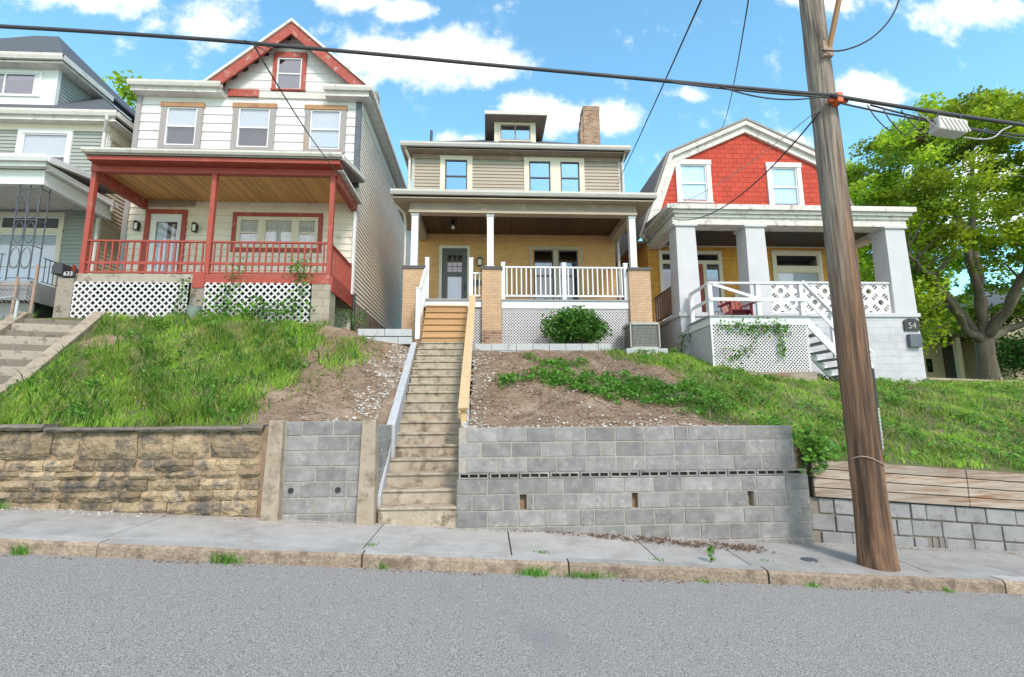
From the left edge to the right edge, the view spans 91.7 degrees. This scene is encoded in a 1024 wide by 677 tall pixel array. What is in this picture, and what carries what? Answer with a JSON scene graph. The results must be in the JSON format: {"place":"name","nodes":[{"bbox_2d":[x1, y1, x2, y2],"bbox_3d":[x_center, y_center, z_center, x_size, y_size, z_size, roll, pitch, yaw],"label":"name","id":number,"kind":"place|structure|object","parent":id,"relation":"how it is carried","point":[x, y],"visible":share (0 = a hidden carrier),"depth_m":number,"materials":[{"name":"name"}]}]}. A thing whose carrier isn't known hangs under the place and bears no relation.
{"place":"outdoors","nodes":[
{"label":"outdoors","id":0,"kind":"place"},
{"bbox_2d":[2,555,1020,595],"bbox_3d":[-0.919,2.440,5.200,16.184,0.980,0.132,0,-9,-3],"label":"gutter grit","id":1,"kind":"object","parent":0,"point":[489,575],"visible":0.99,"depth_m":5.23,"materials":[{"name":"grey stone"}]},
{"bbox_2d":[0,553,1023,676],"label":"road","id":2,"kind":"structure","parent":0,"point":[81,616],"depth_m":3.98,"materials":[{"name":"asphalt"}]},
{"bbox_2d":[10,543,32,555],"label":"weed","id":3,"kind":"object","parent":2,"relation":"on","point":[20,550],"visible":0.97,"depth_m":5.06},
{"bbox_2d":[203,551,249,564],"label":"weed","id":4,"kind":"object","parent":2,"relation":"on","point":[224,560],"visible":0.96,"depth_m":5.13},
{"bbox_2d":[372,560,389,569],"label":"weed","id":5,"kind":"object","parent":2,"relation":"on","point":[381,567],"visible":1,"depth_m":5.22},
{"bbox_2d":[0,534,1023,593],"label":"kerb","id":6,"kind":"structure","parent":2,"relation":"on","point":[256,554],"depth_m":5.35,"materials":[{"name":"concrete"}]},
{"bbox_2d":[515,565,552,577],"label":"weed","id":7,"kind":"object","parent":2,"relation":"on","point":[537,572],"visible":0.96,"depth_m":5.27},
{"bbox_2d":[544,570,634,579],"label":"weed","id":8,"kind":"object","parent":2,"relation":"on","point":[592,576],"visible":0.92,"depth_m":5.29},
{"bbox_2d":[698,579,718,583],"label":"weed","id":9,"kind":"object","parent":2,"relation":"on","point":[707,581],"visible":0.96,"depth_m":5.35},
{"bbox_2d":[798,580,821,588],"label":"weed","id":10,"kind":"object","parent":2,"relation":"on","point":[813,584],"visible":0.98,"depth_m":5.41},
{"bbox_2d":[943,586,953,592],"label":"weed","id":11,"kind":"object","parent":2,"relation":"on","point":[948,590],"visible":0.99,"depth_m":5.48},
{"bbox_2d":[0,316,1023,517],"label":"ground","id":12,"kind":"structure","parent":0,"point":[385,410],"depth_m":8.91,"materials":[{"name":"green soil"}]},
{"bbox_2d":[0,265,39,317],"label":"chain link fence","id":13,"kind":"object","parent":12,"relation":"on","point":[16,285],"visible":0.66,"depth_m":11.76,"materials":[{"name":"metal"}]},
{"bbox_2d":[0,311,108,391],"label":"concrete steps","id":14,"kind":"structure","parent":12,"relation":"on","point":[28,341],"depth_m":10.49,"materials":[{"name":"concrete"}]},
{"bbox_2d":[0,295,18,317],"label":"pipe rail","id":15,"kind":"object","parent":14,"relation":"attached to","point":[16,305],"visible":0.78,"depth_m":11.15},
{"bbox_2d":[0,36,134,320],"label":"house","id":16,"kind":"structure","parent":12,"relation":"on","point":[62,102],"depth_m":14.71,"materials":[{"name":"grey"}]},
{"bbox_2d":[0,70,43,96],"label":"dormer window","id":17,"kind":"structure","parent":16,"relation":"in","point":[13,83],"depth_m":15.41,"materials":[{"name":"glass"}]},
{"bbox_2d":[0,231,63,287],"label":"window","id":18,"kind":"structure","parent":16,"relation":"in","point":[52,244],"depth_m":14.37,"materials":[{"name":"clear glass"}]},
{"bbox_2d":[0,212,65,231],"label":"transom window","id":19,"kind":"structure","parent":16,"relation":"in","point":[55,222],"depth_m":14.47,"materials":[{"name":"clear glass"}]},
{"bbox_2d":[15,128,73,163],"bbox_3d":[-13.959,-5.465,14.817,1.590,1.625,0.166,0,-9,-3],"label":"window","id":20,"kind":"structure","parent":16,"relation":"in","point":[56,143],"depth_m":14.89,"materials":[{"name":"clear glass"}]},
{"bbox_2d":[101,70,141,111],"bbox_3d":[-19.830,-6.939,26.648,5.528,14.230,5.282,0,-9,-3],"label":"tree","id":21,"kind":"object","parent":12,"relation":"on","point":[124,93],"visible":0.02,"depth_m":26.03,"materials":[{"name":"green plant"}]},
{"bbox_2d":[0,424,268,517],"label":"stone wall","id":22,"kind":"structure","parent":12,"relation":"on","point":[199,470],"depth_m":6.50,"materials":[{"name":"stone"}]},
{"bbox_2d":[1,313,317,418],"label":"ground cover","id":23,"kind":"object","parent":12,"relation":"on","point":[159,322],"visible":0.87,"depth_m":9.52,"materials":[{"name":"plant"}]},
{"bbox_2d":[0,308,384,426],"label":"grass","id":24,"kind":"structure","parent":12,"relation":"on","point":[7,416],"depth_m":9.04,"materials":[{"name":"plant"}]},
{"bbox_2d":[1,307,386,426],"bbox_3d":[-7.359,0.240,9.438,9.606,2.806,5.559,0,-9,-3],"label":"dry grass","id":25,"kind":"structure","parent":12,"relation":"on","point":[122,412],"depth_m":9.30,"materials":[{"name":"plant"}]},
{"bbox_2d":[186,305,201,318],"bbox_3d":[-7.691,-0.611,12.011,0.322,0.330,0.330,0,-9,-3],"label":"plant pot","id":26,"kind":"object","parent":12,"relation":"on","point":[193,308],"visible":0.78,"depth_m":11.89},
{"bbox_2d":[52,18,410,331],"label":"house","id":27,"kind":"structure","parent":12,"relation":"on","point":[205,176],"depth_m":14.74,"materials":[{"name":"white"}]},
{"bbox_2d":[51,262,78,277],"bbox_3d":[-11.072,-1.634,12.343,0.258,0.440,0.515,0,-9,-3],"label":"mailbox","id":28,"kind":"object","parent":27,"relation":"on","point":[58,268],"visible":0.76,"depth_m":12.13,"materials":[{"name":"black metal"}]},
{"bbox_2d":[51,262,62,273],"bbox_3d":[-11.064,-1.718,12.103,0.242,0.286,0.014,0,-9,-3],"label":"door","id":29,"kind":"structure","parent":28,"relation":"in","point":[57,268],"depth_m":12.09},
{"bbox_2d":[139,209,187,270],"bbox_3d":[-10.199,-2.518,14.560,1.170,2.620,0.135,0,-9,-3],"label":"doorway","id":30,"kind":"structure","parent":27,"relation":"in","point":[169,227],"depth_m":14.64,"materials":[{"name":"red paint"}]},
{"bbox_2d":[171,277,190,313],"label":"vine","id":31,"kind":"object","parent":27,"relation":"attached to","point":[181,289],"visible":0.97,"depth_m":12.13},
{"bbox_2d":[157,101,204,148],"bbox_3d":[-10.081,-6.481,15.175,1.280,1.520,0.146,0,-9,-3],"label":"window","id":32,"kind":"structure","parent":27,"relation":"in","point":[181,123],"depth_m":15.19,"materials":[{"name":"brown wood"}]},
{"bbox_2d":[208,251,251,314],"bbox_3d":[-6.941,-1.191,12.242,0.925,1.956,0.196,2,-9,-14],"label":"vine","id":33,"kind":"object","parent":27,"relation":"attached to","point":[234,285],"visible":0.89,"depth_m":12.26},
{"bbox_2d":[235,216,261,246],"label":"window","id":34,"kind":"structure","parent":27,"relation":"in","point":[248,228],"depth_m":14.79,"materials":[{"name":"beige glass"}]},
{"bbox_2d":[230,102,276,150],"bbox_3d":[-7.934,-6.483,15.287,1.320,1.570,0.146,0,-9,-3],"label":"window","id":35,"kind":"structure","parent":27,"relation":"in","point":[253,124],"depth_m":15.31,"materials":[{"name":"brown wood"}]},
{"bbox_2d":[260,217,295,247],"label":"window","id":36,"kind":"structure","parent":27,"relation":"in","point":[282,229],"depth_m":14.85,"materials":[{"name":"beige glass"}]},
{"bbox_2d":[270,51,306,91],"bbox_3d":[-6.988,-8.377,15.628,1.050,1.335,0.156,0,-9,-3],"label":"window","id":37,"kind":"structure","parent":27,"relation":"in","point":[291,77],"depth_m":15.65,"materials":[{"name":"wood"}]},
{"bbox_2d":[287,250,317,301],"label":"vine","id":38,"kind":"object","parent":27,"relation":"attached to","point":[297,270],"visible":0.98,"depth_m":12.43,"materials":[{"name":"plant"}]},
{"bbox_2d":[294,217,318,247],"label":"window","id":39,"kind":"structure","parent":27,"relation":"in","point":[306,228],"depth_m":14.88,"materials":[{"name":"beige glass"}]},
{"bbox_2d":[303,104,347,153],"bbox_3d":[-5.777,-6.471,15.397,1.300,1.570,0.146,0,-9,-3],"label":"window","id":40,"kind":"structure","parent":27,"relation":"in","point":[326,124],"depth_m":15.40,"materials":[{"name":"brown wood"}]},
{"bbox_2d":[197,291,316,324],"bbox_3d":[-6.230,-0.730,12.066,2.941,1.061,0.245,0,-9,-3],"label":"vine","id":41,"kind":"object","parent":12,"relation":"on","point":[247,310],"visible":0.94,"depth_m":12.05,"materials":[{"name":"plant"}]},
{"bbox_2d":[260,420,391,525],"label":"retaining wall","id":42,"kind":"structure","parent":12,"relation":"on","point":[331,471],"depth_m":6.59,"materials":[{"name":"concrete"}]},
{"bbox_2d":[336,305,368,330],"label":"vine","id":43,"kind":"object","parent":12,"relation":"on","point":[349,318],"visible":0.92,"depth_m":13.41,"materials":[{"name":"green plant"}]},
{"bbox_2d":[300,342,408,420],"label":"gravel","id":44,"kind":"structure","parent":12,"relation":"on","point":[383,395],"depth_m":9.29,"materials":[{"name":"gravel"}]},
{"bbox_2d":[358,329,412,345],"bbox_3d":[-3.125,-0.030,12.303,1.320,0.380,0.252,0,-9,-3],"label":"edging","id":45,"kind":"object","parent":12,"relation":"on","point":[404,337],"visible":0.67,"depth_m":12.19,"materials":[{"name":"grey concrete"}]},
{"bbox_2d":[377,342,469,526],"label":"concrete steps","id":46,"kind":"structure","parent":12,"relation":"on","point":[418,482],"depth_m":8.01,"materials":[{"name":"concrete"}]},
{"bbox_2d":[458,295,475,427],"bbox_3d":[-0.897,0.435,10.346,0.165,3.926,4.825,0,-9,-3],"label":"handrail","id":47,"kind":"object","parent":46,"relation":"attached to","point":[464,394],"visible":0.91,"depth_m":9.21,"materials":[{"name":"brown wood"}]},
{"bbox_2d":[249,332,745,427],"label":"soil clods","id":48,"kind":"object","parent":12,"relation":"on","point":[636,420],"visible":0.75,"depth_m":8.64,"materials":[{"name":"soil"}]},
{"bbox_2d":[390,106,656,350],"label":"house","id":49,"kind":"structure","parent":12,"relation":"on","point":[515,224],"depth_m":15.75,"materials":[{"name":"wood"}]},
{"bbox_2d":[439,245,469,298],"bbox_3d":[-1.828,-1.853,15.817,0.980,2.280,0.127,0,-9,-3],"label":"doorway","id":50,"kind":"structure","parent":49,"relation":"in","point":[453,259],"depth_m":15.86,"materials":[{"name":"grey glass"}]},
{"bbox_2d":[440,155,471,189],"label":"window","id":51,"kind":"structure","parent":49,"relation":"in","point":[455,171],"depth_m":16.34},
{"bbox_2d":[499,123,531,141],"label":"dormer window","id":52,"kind":"structure","parent":49,"relation":"in","point":[515,132],"depth_m":17.85,"materials":[{"name":"glass"}]},
{"bbox_2d":[524,157,555,190],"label":"window","id":53,"kind":"structure","parent":49,"relation":"in","point":[539,172],"depth_m":16.48,"materials":[{"name":"glass"}]},
{"bbox_2d":[532,249,553,298],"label":"window","id":54,"kind":"structure","parent":49,"relation":"in","point":[540,257],"depth_m":15.99,"materials":[{"name":"clear glass"}]},
{"bbox_2d":[558,250,580,299],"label":"window","id":55,"kind":"structure","parent":49,"relation":"in","point":[571,258],"depth_m":16.06,"materials":[{"name":"clear glass"}]},
{"bbox_2d":[555,158,584,191],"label":"window","id":56,"kind":"structure","parent":49,"relation":"in","point":[569,172],"depth_m":16.53,"materials":[{"name":"glass"}]},
{"bbox_2d":[621,0,701,174],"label":"cable","id":57,"kind":"object","parent":49,"relation":"attached to","point":[700,1],"visible":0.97,"depth_m":7.27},
{"bbox_2d":[475,344,610,351],"bbox_3d":[0.778,0.328,12.424,3.390,0.375,0.203,0,-9,-3],"label":"edging","id":58,"kind":"object","parent":12,"relation":"on","point":[526,347],"visible":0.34,"depth_m":12.34,"materials":[{"name":"grey concrete"}]},
{"bbox_2d":[539,305,612,343],"bbox_3d":[1.649,-0.249,12.921,1.949,1.274,1.012,0,-9,-3],"label":"bush","id":59,"kind":"object","parent":12,"relation":"on","point":[581,326],"visible":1,"depth_m":12.74,"materials":[{"name":"green plant"}]},
{"bbox_2d":[463,349,727,427],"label":"gravel","id":60,"kind":"structure","parent":12,"relation":"on","point":[489,380],"depth_m":8.23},
{"bbox_2d":[494,352,737,413],"bbox_3d":[1.934,0.743,9.659,4.468,1.456,2.434,-4,-10,21],"label":"ground cover","id":61,"kind":"object","parent":12,"relation":"on","point":[626,386],"visible":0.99,"depth_m":9.36,"materials":[{"name":"plant"}]},
{"bbox_2d":[457,425,813,543],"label":"retaining wall","id":62,"kind":"structure","parent":12,"relation":"on","point":[697,504],"depth_m":6.77,"materials":[{"name":"concrete"}]},
{"bbox_2d":[622,322,667,353],"bbox_3d":[3.383,0.041,12.981,1.060,0.848,0.840,0,-9,-3],"label":"air conditioner","id":63,"kind":"object","parent":12,"relation":"on","point":[642,336],"visible":0.94,"depth_m":12.64,"materials":[{"name":"grey metal"}]},
{"bbox_2d":[673,328,691,351],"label":"vine","id":64,"kind":"object","parent":12,"relation":"on","point":[683,336],"visible":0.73,"depth_m":13.28,"materials":[{"name":"green plant"}]},
{"bbox_2d":[615,117,926,383],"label":"house","id":65,"kind":"structure","parent":12,"relation":"on","point":[767,226],"depth_m":14.71,"materials":[{"name":"red"}]},
{"bbox_2d":[675,159,713,203],"bbox_3d":[6.034,-5.209,16.535,1.230,1.515,0.176,0,-9,-3],"label":"window","id":66,"kind":"structure","parent":65,"relation":"in","point":[693,177],"depth_m":16.55,"materials":[{"name":"clear glass"}]},
{"bbox_2d":[722,0,748,127],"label":"cable","id":67,"kind":"object","parent":65,"relation":"attached to","point":[739,53],"visible":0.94,"depth_m":7.65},
{"bbox_2d":[765,162,804,204],"bbox_3d":[9.140,-5.121,16.683,1.230,1.605,0.176,0,-9,-3],"label":"window","id":68,"kind":"structure","parent":65,"relation":"in","point":[784,179],"depth_m":16.70,"materials":[{"name":"white glass"}]},
{"bbox_2d":[771,250,822,268],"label":"transom window","id":69,"kind":"structure","parent":65,"relation":"in","point":[780,259],"depth_m":16.27,"materials":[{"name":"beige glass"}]},
{"bbox_2d":[772,268,825,311],"bbox_3d":[9.320,-1.500,16.124,1.710,1.615,0.156,0,-9,-3],"label":"window","id":70,"kind":"structure","parent":65,"relation":"in","point":[778,274],"depth_m":16.21,"materials":[{"name":"beige glass"}]},
{"bbox_2d":[687,280,874,380],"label":"deck","id":71,"kind":"structure","parent":12,"relation":"on","point":[709,339],"depth_m":12.28,"materials":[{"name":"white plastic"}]},
{"bbox_2d":[717,301,754,314],"bbox_3d":[5.882,-0.768,13.092,0.780,0.673,0.753,0,-9,-3],"label":"garden chair","id":72,"kind":"object","parent":71,"relation":"on","point":[732,310],"visible":0.65,"depth_m":12.98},
{"bbox_2d":[712,331,764,366],"bbox_3d":[5.474,0.238,12.015,1.347,0.975,0.200,0,-9,-3],"label":"vine","id":73,"kind":"object","parent":71,"relation":"attached to","point":[739,355],"visible":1,"depth_m":12.00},
{"bbox_2d":[716,315,792,339],"bbox_3d":[5.906,-0.269,12.095,1.900,0.619,0.225,0,-9,-3],"label":"vine","id":74,"kind":"object","parent":71,"relation":"attached to","point":[764,326],"visible":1,"depth_m":12.11,"materials":[{"name":"plant"}]},
{"bbox_2d":[775,327,786,362],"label":"vine","id":75,"kind":"object","parent":71,"relation":"hanging from","point":[782,350],"visible":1,"depth_m":12.07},
{"bbox_2d":[600,347,1023,470],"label":"grass","id":76,"kind":"structure","parent":12,"relation":"on","point":[957,463],"depth_m":9.94,"materials":[{"name":"plant"}]},
{"bbox_2d":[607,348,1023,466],"bbox_3d":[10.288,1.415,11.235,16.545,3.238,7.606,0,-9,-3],"label":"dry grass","id":77,"kind":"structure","parent":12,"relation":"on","point":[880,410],"depth_m":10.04,"materials":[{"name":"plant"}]},
{"bbox_2d":[861,254,959,294],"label":"tree","id":78,"kind":"object","parent":12,"relation":"on","point":[949,276],"visible":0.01,"depth_m":43.21,"materials":[{"name":"green plant"}]},
{"bbox_2d":[860,262,964,358],"bbox_3d":[17.142,-0.545,21.657,4.080,5.742,3.799,0,-9,-3],"label":"shrub","id":79,"kind":"object","parent":12,"relation":"on","point":[928,322],"visible":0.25,"depth_m":20.94,"materials":[{"name":"green plant"}]},
{"bbox_2d":[809,460,1023,551],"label":"retaining wall","id":80,"kind":"structure","parent":12,"relation":"on","point":[932,507],"depth_m":6.98,"materials":[{"name":"grey wood"}]},
{"bbox_2d":[781,414,846,475],"bbox_3d":[4.326,1.497,7.021,0.924,0.851,0.295,1,-9,-12],"label":"vine","id":81,"kind":"object","parent":80,"relation":"on","point":[817,453],"visible":0.99,"depth_m":6.98,"materials":[{"name":"plant"}]},
{"bbox_2d":[845,85,1023,379],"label":"maple tree","id":82,"kind":"object","parent":12,"relation":"on","point":[914,148],"visible":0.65,"depth_m":22.44,"materials":[{"name":"green plant"}]},
{"bbox_2d":[873,289,1023,379],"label":"house","id":83,"kind":"structure","parent":12,"relation":"on","point":[957,358],"depth_m":29.41,"materials":[{"name":"paint"}]},
{"bbox_2d":[942,346,952,377],"bbox_3d":[26.108,1.561,29.491,0.960,2.280,0.100,0,-9,-3],"label":"door","id":84,"kind":"structure","parent":83,"relation":"in","point":[943,348],"depth_m":29.47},
{"bbox_2d":[926,377,1023,381],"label":"timber rail","id":85,"kind":"object","parent":12,"relation":"on","point":[999,378],"visible":0.23,"depth_m":20.14,"materials":[{"name":"grey wood"}]},
{"bbox_2d":[933,378,1023,385],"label":"grass","id":86,"kind":"structure","parent":12,"relation":"on","point":[1017,382],"depth_m":17.67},
{"bbox_2d":[994,327,1023,378],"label":"shrub","id":87,"kind":"object","parent":12,"relation":"on","point":[1013,360],"visible":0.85,"depth_m":26.43,"materials":[{"name":"green plant"}]},
{"bbox_2d":[0,507,1023,576],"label":"sidewalk","id":88,"kind":"structure","parent":0,"point":[217,529],"depth_m":5.98,"materials":[{"name":"concrete"}]},
{"bbox_2d":[0,500,17,509],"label":"weed","id":89,"kind":"object","parent":88,"relation":"on","point":[3,506],"visible":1,"depth_m":6.25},
{"bbox_2d":[0,507,151,516],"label":"rubble","id":90,"kind":"object","parent":88,"relation":"on","point":[72,512],"visible":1,"depth_m":6.29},
{"bbox_2d":[9,508,1020,554],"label":"soil crumbs","id":91,"kind":"object","parent":88,"relation":"on","point":[513,531],"visible":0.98,"depth_m":6.52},
{"bbox_2d":[514,530,774,552],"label":"dead leaves","id":92,"kind":"object","parent":88,"relation":"on","point":[738,546],"visible":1,"depth_m":6.41,"materials":[{"name":"brown plant"}]},
{"bbox_2d":[705,545,716,562],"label":"weed","id":93,"kind":"object","parent":88,"relation":"on","point":[710,548],"visible":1,"depth_m":5.67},
{"bbox_2d":[800,557,817,562],"bbox_3d":[3.554,2.653,5.951,0.200,0.022,0.200,0,-9,-3],"label":"meter cover","id":94,"kind":"object","parent":88,"relation":"on","point":[809,559],"visible":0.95,"depth_m":5.94,"materials":[{"name":"metal"}]},
{"bbox_2d":[799,0,900,571],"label":"utility pole","id":95,"kind":"object","parent":88,"relation":"on","point":[876,549],"visible":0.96,"depth_m":6.22,"materials":[{"name":"brown wood"}]},
{"bbox_2d":[0,24,830,96],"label":"cable","id":96,"kind":"object","parent":95,"relation":"attached to","point":[257,43],"visible":1,"depth_m":6.24,"materials":[{"name":"rubber"}]},
{"bbox_2d":[244,40,276,53],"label":"cable","id":97,"kind":"object","parent":96,"relation":"hanging from","point":[263,49],"visible":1,"depth_m":6.14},
{"bbox_2d":[253,45,340,175],"bbox_3d":[-3.817,-3.926,9.500,0.019,1.569,6.540,1,-9,-10],"label":"cable","id":98,"kind":"object","parent":96,"relation":"attached to","point":[289,103],"visible":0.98,"depth_m":7.72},
{"bbox_2d":[670,81,828,97],"bbox_3d":[3.079,-3.223,6.443,2.112,0.167,0.027,0,-9,-4],"label":"cable","id":99,"kind":"object","parent":96,"relation":"attached to","point":[742,90],"visible":1,"depth_m":6.43,"materials":[{"name":"rubber"}]},
{"bbox_2d":[719,85,824,99],"bbox_3d":[3.375,-3.172,6.440,1.406,0.175,0.019,0,-9,-4],"label":"cable","id":100,"kind":"object","parent":96,"relation":"hanging from","point":[768,97],"visible":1,"depth_m":6.42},
{"bbox_2d":[651,109,818,210],"bbox_3d":[4.277,-3.577,11.285,0.011,2.511,9.128,-1,-9,3],"label":"cable","id":101,"kind":"object","parent":95,"relation":"attached to","point":[751,161],"visible":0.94,"depth_m":8.47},
{"bbox_2d":[673,111,820,219],"bbox_3d":[4.218,-3.087,10.005,0.021,1.381,6.787,-1,-9,2],"label":"cable","id":102,"kind":"object","parent":95,"relation":"attached to","point":[814,118],"visible":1,"depth_m":8.00,"materials":[{"name":"rubber"}]},
{"bbox_2d":[822,0,899,51],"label":"cable","id":103,"kind":"object","parent":95,"relation":"attached to","point":[881,29],"visible":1,"depth_m":6.54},
{"bbox_2d":[867,105,905,130],"bbox_3d":[4.876,-2.860,6.448,0.511,0.373,0.036,0,-9,-3],"label":"cable","id":104,"kind":"object","parent":95,"relation":"attached to","point":[881,123],"visible":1,"depth_m":6.43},
{"bbox_2d":[830,93,1023,126],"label":"cable","id":105,"kind":"object","parent":95,"relation":"attached to","point":[925,110],"visible":1,"depth_m":6.53,"materials":[{"name":"rubber"}]},
{"bbox_2d":[929,112,970,138],"bbox_3d":[5.704,-2.804,6.499,0.413,0.327,0.187,0,-9,-3],"label":"splice box","id":106,"kind":"object","parent":105,"relation":"hanging from","point":[951,128],"visible":0.97,"depth_m":6.43,"materials":[{"name":"grey metal"}]},
{"bbox_2d":[900,110,935,133],"bbox_3d":[5.326,-2.816,6.465,0.511,0.345,0.036,0,-9,-3],"label":"cable","id":107,"kind":"object","parent":106,"relation":"attached to","point":[915,126],"visible":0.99,"depth_m":6.44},
{"bbox_2d":[917,112,936,127],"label":"cable","id":108,"kind":"object","parent":106,"relation":"attached to","point":[927,119],"visible":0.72,"depth_m":6.46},
{"bbox_2d":[870,104,1023,140],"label":"cable","id":109,"kind":"object","parent":106,"relation":"attached to","point":[931,120],"visible":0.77,"depth_m":6.50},
{"bbox_2d":[882,107,920,135],"bbox_3d":[5.076,-2.817,6.452,0.511,0.406,0.036,0,-9,-3],"label":"cable","id":110,"kind":"object","parent":109,"relation":"hanging from","point":[896,127],"visible":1,"depth_m":6.43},
{"bbox_2d":[963,125,1011,139],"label":"cable","id":111,"kind":"object","parent":106,"relation":"attached to","point":[999,132],"visible":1,"depth_m":6.47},
{"bbox_2d":[838,103,1023,136],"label":"cable","id":112,"kind":"object","parent":95,"relation":"attached to","point":[864,108],"visible":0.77,"depth_m":6.53,"materials":[{"name":"rubber"}]},
{"bbox_2d":[0,0,1023,295],"label":"sky","id":113,"kind":"structure","parent":0,"point":[949,47],"materials":[{"name":"blue"}]}
]}

